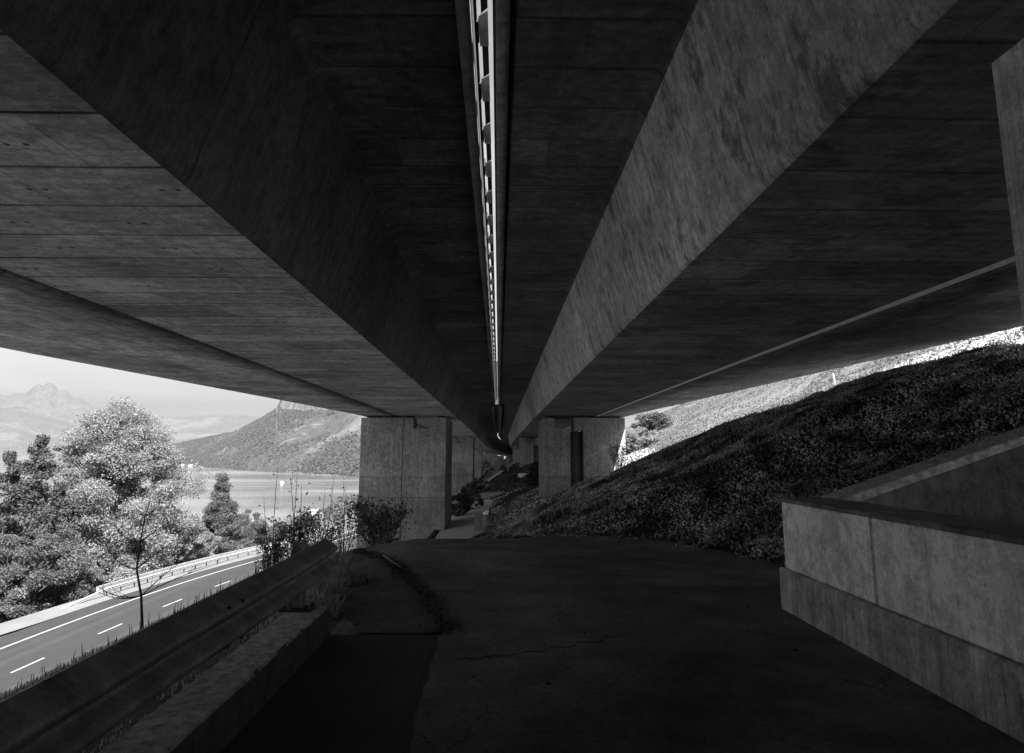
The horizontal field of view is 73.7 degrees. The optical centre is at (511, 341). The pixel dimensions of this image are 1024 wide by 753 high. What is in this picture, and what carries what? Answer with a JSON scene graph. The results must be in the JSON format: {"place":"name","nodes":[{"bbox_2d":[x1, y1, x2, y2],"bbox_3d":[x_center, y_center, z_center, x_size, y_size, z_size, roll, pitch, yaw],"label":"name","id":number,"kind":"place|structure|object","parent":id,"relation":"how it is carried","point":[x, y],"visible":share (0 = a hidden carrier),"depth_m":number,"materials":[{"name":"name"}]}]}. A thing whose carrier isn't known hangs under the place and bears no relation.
{"place":"outdoors","nodes":[
{"label":"outdoors","id":0,"kind":"place"},
{"bbox_2d":[0,407,85,459],"bbox_3d":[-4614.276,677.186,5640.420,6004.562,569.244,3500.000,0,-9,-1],"label":"hills","id":1,"kind":"structure","parent":0,"point":[21,428],"depth_m":5206.82,"materials":[{"name":"grey"}]},
{"bbox_2d":[0,383,160,427],"bbox_3d":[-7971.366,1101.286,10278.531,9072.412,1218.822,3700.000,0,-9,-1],"label":"snowy range","id":2,"kind":"structure","parent":0,"point":[50,400],"depth_m":10495.03,"materials":[{"name":"white snow"}]},
{"bbox_2d":[0,531,356,694],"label":"road","id":3,"kind":"structure","parent":0,"point":[26,653],"depth_m":52.15,"materials":[{"name":"grey asphalt"}]},
{"bbox_2d":[0,460,358,542],"bbox_3d":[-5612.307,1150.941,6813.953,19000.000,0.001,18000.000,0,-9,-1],"label":"lake water","id":4,"kind":"structure","parent":0,"point":[253,489],"depth_m":861.09,"materials":[{"name":"grey liquid"}]},
{"bbox_2d":[104,415,259,443],"bbox_3d":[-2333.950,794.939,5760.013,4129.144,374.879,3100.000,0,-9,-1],"label":"hills","id":5,"kind":"structure","parent":0,"point":[185,428],"depth_m":5637.46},
{"bbox_2d":[0,0,497,417],"label":"sky","id":6,"kind":"structure","parent":0,"point":[20,371],"materials":[{"name":"white"}]},
{"bbox_2d":[176,375,497,477],"bbox_3d":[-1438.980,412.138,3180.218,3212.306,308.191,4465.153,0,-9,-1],"label":"lakeside mountain","id":7,"kind":"structure","parent":0,"point":[339,426],"depth_m":1807.78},
{"bbox_2d":[168,362,497,474],"bbox_3d":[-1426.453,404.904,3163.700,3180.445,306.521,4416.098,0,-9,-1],"label":"mountain forest","id":8,"kind":"object","parent":7,"relation":"on","point":[266,422],"visible":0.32,"depth_m":2006.46,"materials":[{"name":"grey plant"}]},
{"bbox_2d":[434,488,520,538],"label":"path","id":9,"kind":"structure","parent":0,"point":[460,527],"depth_m":47.50,"materials":[{"name":"concrete"}]},
{"bbox_2d":[481,514,493,530],"bbox_3d":[-1.520,11.324,42.722,0.794,0.961,0.794,0,-9,-1],"label":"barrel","id":10,"kind":"object","parent":9,"relation":"on","point":[487,521],"visible":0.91,"depth_m":42.43,"materials":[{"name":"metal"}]},
{"bbox_2d":[478,461,516,487],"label":"hillside path","id":11,"kind":"structure","parent":0,"point":[498,473],"depth_m":117.34,"materials":[{"name":"concrete"}]},
{"bbox_2d":[499,465,509,470],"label":"bush","id":12,"kind":"object","parent":11,"relation":"on","point":[503,468],"visible":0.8,"depth_m":127.60,"materials":[{"name":"black plant"}]},
{"bbox_2d":[0,327,1023,752],"bbox_3d":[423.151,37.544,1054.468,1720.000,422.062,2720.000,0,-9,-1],"label":"ground","id":13,"kind":"structure","parent":0,"point":[630,420],"depth_m":12.85,"materials":[{"name":"plant"}]},
{"bbox_2d":[0,583,12,622],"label":"bush","id":14,"kind":"object","parent":13,"relation":"on","point":[4,607],"visible":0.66,"depth_m":58.30,"materials":[{"name":"grey plant"}]},
{"bbox_2d":[0,447,35,585],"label":"spruce tree","id":15,"kind":"object","parent":13,"relation":"on","point":[9,478],"visible":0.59,"depth_m":69.56,"materials":[{"name":"grey plant"}]},
{"bbox_2d":[0,517,46,616],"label":"bush","id":16,"kind":"object","parent":13,"relation":"on","point":[17,574],"visible":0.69,"depth_m":60.84,"materials":[{"name":"grey plant"}]},
{"bbox_2d":[0,546,46,619],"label":"bush","id":17,"kind":"object","parent":13,"relation":"on","point":[18,587],"visible":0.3,"depth_m":61.05,"materials":[{"name":"grey plant"}]},
{"bbox_2d":[1,580,53,617],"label":"bush","id":18,"kind":"object","parent":13,"relation":"on","point":[41,607],"visible":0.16,"depth_m":62.23,"materials":[{"name":"grey plant"}]},
{"bbox_2d":[2,558,86,614],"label":"bush","id":19,"kind":"object","parent":13,"relation":"on","point":[42,600],"visible":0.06,"depth_m":65.48,"materials":[{"name":"grey plant"}]},
{"bbox_2d":[5,430,84,583],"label":"spruce tree","id":20,"kind":"object","parent":13,"relation":"on","point":[42,465],"visible":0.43,"depth_m":71.17,"materials":[{"name":"grey plant"}]},
{"bbox_2d":[11,479,91,606],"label":"spruce tree","id":21,"kind":"object","parent":13,"relation":"on","point":[55,509],"visible":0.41,"depth_m":69.00,"materials":[{"name":"grey plant"}]},
{"bbox_2d":[0,525,105,621],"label":"bush","id":22,"kind":"object","parent":13,"relation":"on","point":[62,565],"visible":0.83,"depth_m":62.07,"materials":[{"name":"grey plant"}]},
{"bbox_2d":[42,585,86,605],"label":"bush","id":23,"kind":"object","parent":13,"relation":"on","point":[51,593],"visible":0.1,"depth_m":67.02,"materials":[{"name":"grey plant"}]},
{"bbox_2d":[17,443,123,557],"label":"maple tree","id":24,"kind":"object","parent":13,"relation":"on","point":[68,449],"visible":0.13,"depth_m":82.59,"materials":[{"name":"grey plant"}]},
{"bbox_2d":[74,544,125,590],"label":"bush","id":25,"kind":"object","parent":13,"relation":"on","point":[100,563],"visible":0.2,"depth_m":74.19,"materials":[{"name":"grey plant"}]},
{"bbox_2d":[88,544,144,592],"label":"bush","id":26,"kind":"object","parent":13,"relation":"on","point":[125,557],"visible":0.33,"depth_m":78.79,"materials":[{"name":"grey plant"}]},
{"bbox_2d":[23,393,211,582],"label":"maple tree","id":27,"kind":"object","parent":13,"relation":"on","point":[141,449],"visible":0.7,"depth_m":82.67,"materials":[{"name":"grey plant"}]},
{"bbox_2d":[103,537,161,583],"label":"bush","id":28,"kind":"object","parent":13,"relation":"on","point":[133,552],"visible":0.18,"depth_m":84.05,"materials":[{"name":"grey plant"}]},
{"bbox_2d":[76,494,225,627],"bbox_3d":[-7.014,4.397,13.127,2.741,2.980,0.762,1,-9,-8],"label":"sapling","id":29,"kind":"object","parent":13,"relation":"on","point":[141,599],"visible":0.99,"depth_m":13.15,"materials":[{"name":"black plant"}]},
{"bbox_2d":[149,508,178,563],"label":"slender tree","id":30,"kind":"object","parent":13,"relation":"on","point":[166,531],"visible":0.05,"depth_m":90.93,"materials":[{"name":"grey plant"}]},
{"bbox_2d":[0,526,354,634],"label":"road shoulder","id":31,"kind":"object","parent":13,"relation":"on","point":[30,619],"visible":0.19,"depth_m":59.66},
{"bbox_2d":[61,523,357,608],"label":"roadside guardrail","id":32,"kind":"object","parent":31,"relation":"on","point":[120,585],"visible":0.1,"depth_m":70.31,"materials":[{"name":"metal"}]},
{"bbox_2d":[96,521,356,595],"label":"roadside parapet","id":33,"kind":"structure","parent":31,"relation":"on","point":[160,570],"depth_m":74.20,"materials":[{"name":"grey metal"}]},
{"bbox_2d":[0,552,355,752],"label":"verge grass","id":34,"kind":"structure","parent":13,"relation":"on","point":[84,656],"depth_m":6.02,"materials":[{"name":"plant"}]},
{"bbox_2d":[0,492,357,593],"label":"shore woodland","id":35,"kind":"object","parent":13,"relation":"on","point":[335,508],"visible":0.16,"depth_m":191.46,"materials":[{"name":"grey plant"}]},
{"bbox_2d":[163,550,197,564],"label":"bush","id":36,"kind":"object","parent":13,"relation":"on","point":[188,560],"visible":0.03,"depth_m":91.78,"materials":[{"name":"grey plant"}]},
{"bbox_2d":[179,530,206,562],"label":"slender tree","id":37,"kind":"object","parent":13,"relation":"on","point":[188,552],"visible":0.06,"depth_m":103.11,"materials":[{"name":"grey plant"}]},
{"bbox_2d":[175,522,221,560],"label":"bush","id":38,"kind":"object","parent":13,"relation":"on","point":[197,544],"visible":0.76,"depth_m":91.26,"materials":[{"name":"grey plant"}]},
{"bbox_2d":[98,606,328,752],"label":"kerb wall","id":39,"kind":"structure","parent":13,"relation":"on","point":[217,707],"depth_m":3.96,"materials":[{"name":"concrete"}]},
{"bbox_2d":[0,538,337,752],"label":"guardrail","id":40,"kind":"object","parent":39,"relation":"on","point":[80,706],"visible":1,"depth_m":3.03,"materials":[{"name":"concrete"}]},
{"bbox_2d":[199,471,243,554],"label":"conical tree","id":41,"kind":"object","parent":13,"relation":"on","point":[217,517],"visible":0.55,"depth_m":114.89,"materials":[{"name":"grey plant"}]},
{"bbox_2d":[1,512,454,692],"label":"embankment grass","id":42,"kind":"structure","parent":13,"relation":"on","point":[174,610],"depth_m":9.16,"materials":[{"name":"plant"}]},
{"bbox_2d":[207,521,252,553],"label":"bush","id":43,"kind":"object","parent":13,"relation":"on","point":[230,532],"visible":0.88,"depth_m":97.29,"materials":[{"name":"plant"}]},
{"bbox_2d":[215,516,279,551],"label":"bush","id":44,"kind":"object","parent":13,"relation":"on","point":[257,525],"visible":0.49,"depth_m":106.81,"materials":[{"name":"plant"}]},
{"bbox_2d":[237,509,260,543],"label":"slender tree","id":45,"kind":"object","parent":13,"relation":"on","point":[247,512],"visible":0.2,"depth_m":123.80,"materials":[{"name":"grey plant"}]},
{"bbox_2d":[0,0,512,548],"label":"viaduct","id":46,"kind":"object","parent":13,"relation":"on","point":[276,198],"visible":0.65,"depth_m":9.62,"materials":[{"name":"concrete"}]},
{"bbox_2d":[249,521,288,546],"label":"slender tree","id":47,"kind":"object","parent":13,"relation":"on","point":[255,544],"visible":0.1,"depth_m":124.58,"materials":[{"name":"grey plant"}]},
{"bbox_2d":[249,505,289,570],"bbox_3d":[-4.957,4.143,14.092,0.853,1.851,0.778,-6,-11,34],"label":"shrub","id":48,"kind":"object","parent":13,"relation":"on","point":[269,559],"visible":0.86,"depth_m":14.05,"materials":[{"name":"grey plant"}]},
{"bbox_2d":[251,463,295,569],"bbox_3d":[-5.428,4.368,15.988,1.302,3.034,1.047,-2,-9,12],"label":"shrub","id":49,"kind":"object","parent":13,"relation":"on","point":[275,540],"visible":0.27,"depth_m":15.96,"materials":[{"name":"grey plant"}]},
{"bbox_2d":[262,465,325,557],"bbox_3d":[-4.624,3.910,14.897,1.170,2.416,1.312,-2,-9,12],"label":"shrub","id":50,"kind":"object","parent":13,"relation":"on","point":[300,535],"visible":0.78,"depth_m":14.89,"materials":[{"name":"grey plant"}]},
{"bbox_2d":[276,586,346,621],"bbox_3d":[-1.982,2.559,6.653,0.773,0.398,0.713,0,-9,-1],"label":"weed clump","id":51,"kind":"object","parent":13,"relation":"on","point":[335,606],"visible":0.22,"depth_m":6.63,"materials":[{"name":"plant"}]},
{"bbox_2d":[290,478,339,545],"bbox_3d":[-4.933,4.715,17.361,1.440,2.497,1.215,6,-11,-34],"label":"shrub","id":52,"kind":"object","parent":13,"relation":"on","point":[328,536],"visible":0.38,"depth_m":17.36,"materials":[{"name":"grey plant"}]},
{"bbox_2d":[307,570,353,603],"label":"weed clump","id":53,"kind":"object","parent":13,"relation":"on","point":[332,586],"visible":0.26,"depth_m":7.49,"materials":[{"name":"plant"}]},
{"bbox_2d":[220,632,442,752],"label":"old path surface","id":54,"kind":"object","parent":13,"relation":"on","point":[343,701],"visible":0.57,"depth_m":4.42,"materials":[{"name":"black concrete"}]},
{"bbox_2d":[329,548,357,563],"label":"weed clump","id":55,"kind":"object","parent":13,"relation":"on","point":[348,555],"visible":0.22,"depth_m":10.72,"materials":[{"name":"plant"}]},
{"bbox_2d":[323,487,366,551],"bbox_3d":[-4.016,4.310,16.520,0.976,1.998,0.762,0,-9,-1],"label":"shrub","id":56,"kind":"object","parent":13,"relation":"on","point":[339,531],"visible":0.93,"depth_m":16.45,"materials":[{"name":"grey plant"}]},
{"bbox_2d":[330,617,360,635],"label":"stone slab","id":57,"kind":"structure","parent":13,"relation":"on","point":[342,626],"depth_m":6.16,"materials":[{"name":"concrete"}]},
{"bbox_2d":[330,552,361,576],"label":"weed clump","id":58,"kind":"object","parent":13,"relation":"on","point":[343,561],"visible":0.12,"depth_m":9.46,"materials":[{"name":"plant"}]},
{"bbox_2d":[320,558,373,589],"bbox_3d":[-2.092,2.877,8.437,0.742,0.364,0.727,0,-9,-1],"label":"weed clump","id":59,"kind":"object","parent":13,"relation":"on","point":[352,578],"visible":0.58,"depth_m":8.32,"materials":[{"name":"plant"}]},
{"bbox_2d":[338,493,415,546],"bbox_3d":[-3.774,5.257,19.331,2.122,1.944,2.372,0,-9,-1],"label":"shrub","id":60,"kind":"object","parent":13,"relation":"on","point":[377,527],"visible":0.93,"depth_m":18.99,"materials":[{"name":"grey plant"}]},
{"bbox_2d":[427,503,458,538],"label":"path kerb","id":61,"kind":"structure","parent":13,"relation":"on","point":[432,535],"depth_m":44.12,"materials":[{"name":"concrete"}]},
{"bbox_2d":[451,489,471,516],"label":"bush","id":62,"kind":"object","parent":13,"relation":"on","point":[463,500],"visible":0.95,"depth_m":55.33,"materials":[{"name":"black plant"}]},
{"bbox_2d":[456,482,483,508],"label":"bush","id":63,"kind":"object","parent":13,"relation":"on","point":[470,493],"visible":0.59,"depth_m":60.26,"materials":[{"name":"black plant"}]},
{"bbox_2d":[467,475,492,499],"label":"bush","id":64,"kind":"object","parent":13,"relation":"on","point":[480,480],"visible":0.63,"depth_m":71.93,"materials":[{"name":"black plant"}]},
{"bbox_2d":[482,460,493,474],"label":"bush","id":65,"kind":"object","parent":13,"relation":"on","point":[486,472],"visible":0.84,"depth_m":147.19,"materials":[{"name":"black plant"}]},
{"bbox_2d":[480,492,504,498],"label":"wall","id":66,"kind":"structure","parent":13,"relation":"on","point":[486,495],"depth_m":71.33,"materials":[{"name":"concrete"}]},
{"bbox_2d":[502,474,518,484],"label":"bush","id":67,"kind":"object","parent":13,"relation":"on","point":[514,478],"visible":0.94,"depth_m":76.29,"materials":[{"name":"black plant"}]},
{"bbox_2d":[521,461,538,486],"bbox_3d":[2.317,11.906,60.854,3.137,2.513,3.365,0,-9,-1],"label":"young spruce","id":68,"kind":"object","parent":13,"relation":"on","point":[533,473],"visible":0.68,"depth_m":60.62,"materials":[{"name":"black plant"}]},
{"bbox_2d":[486,439,658,507],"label":"undergrowth","id":69,"kind":"object","parent":13,"relation":"on","point":[503,474],"visible":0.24,"depth_m":72.14,"materials":[{"name":"grey plant"}]},
{"bbox_2d":[489,448,657,526],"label":"bank undergrowth","id":70,"kind":"object","parent":13,"relation":"on","point":[528,498],"visible":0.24,"depth_m":48.45,"materials":[{"name":"grey plant"}]},
{"bbox_2d":[294,526,894,750],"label":"leaf litter","id":71,"kind":"object","parent":13,"relation":"on","point":[418,591],"visible":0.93,"depth_m":7.80,"materials":[{"name":"grey plant"}]},
{"bbox_2d":[383,554,402,567],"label":"twig","id":72,"kind":"object","parent":71,"relation":"on","point":[393,561],"visible":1,"depth_m":9.57,"materials":[{"name":"grey wood"}]},
{"bbox_2d":[605,439,634,468],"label":"shrub","id":73,"kind":"object","parent":13,"relation":"on","point":[617,461],"visible":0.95,"depth_m":43.33,"materials":[{"name":"grey plant"}]},
{"bbox_2d":[625,429,661,448],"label":"bush","id":74,"kind":"object","parent":13,"relation":"on","point":[634,439],"visible":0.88,"depth_m":60.77,"materials":[{"name":"grey plant"}]},
{"bbox_2d":[631,411,675,429],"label":"bush","id":75,"kind":"object","parent":13,"relation":"on","point":[651,420],"visible":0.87,"depth_m":72.87,"materials":[{"name":"grey plant"}]},
{"bbox_2d":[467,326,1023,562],"bbox_3d":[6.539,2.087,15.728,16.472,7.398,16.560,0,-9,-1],"label":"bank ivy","id":76,"kind":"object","parent":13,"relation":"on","point":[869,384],"visible":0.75,"depth_m":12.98,"materials":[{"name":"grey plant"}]},
{"bbox_2d":[484,359,1023,536],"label":"dead stems","id":77,"kind":"object","parent":13,"relation":"on","point":[827,449],"visible":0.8,"depth_m":12.75,"materials":[{"name":"grey plant"}]},
{"bbox_2d":[496,0,1023,499],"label":"viaduct","id":78,"kind":"object","parent":13,"relation":"on","point":[702,198],"visible":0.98,"depth_m":8.95,"materials":[{"name":"concrete"}]},
{"bbox_2d":[473,0,497,398],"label":"median railing","id":79,"kind":"object","parent":78,"relation":"attached to","point":[481,29],"visible":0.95,"depth_m":11.42,"materials":[{"name":"metal"}]},
{"bbox_2d":[625,327,1023,453],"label":"slope grass","id":80,"kind":"structure","parent":13,"relation":"on","point":[877,367],"depth_m":56.12,"materials":[{"name":"plant"}]},
{"bbox_2d":[779,426,1023,742],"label":"parapet wall","id":81,"kind":"structure","parent":13,"relation":"on","point":[914,572],"depth_m":5.06,"materials":[{"name":"concrete"}]},
{"bbox_2d":[359,535,1023,752],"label":"path","id":82,"kind":"structure","parent":0,"point":[787,701],"depth_m":5.05,"materials":[{"name":"grey asphalt"}]},
{"bbox_2d":[328,550,446,632],"bbox_3d":[-1.669,3.469,10.009,3.400,0.499,8.160,0,-9,-1],"label":"path patch","id":83,"kind":"object","parent":82,"relation":"on","point":[383,612],"visible":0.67,"depth_m":7.05,"materials":[{"name":"concrete"}]},
{"bbox_2d":[455,636,614,658],"bbox_3d":[0.246,2.473,5.488,1.484,0.001,0.169,4,-10,-25],"label":"path crack","id":84,"kind":"object","parent":82,"relation":"on","point":[532,651],"visible":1,"depth_m":5.41,"materials":[{"name":"black"}]}
]}

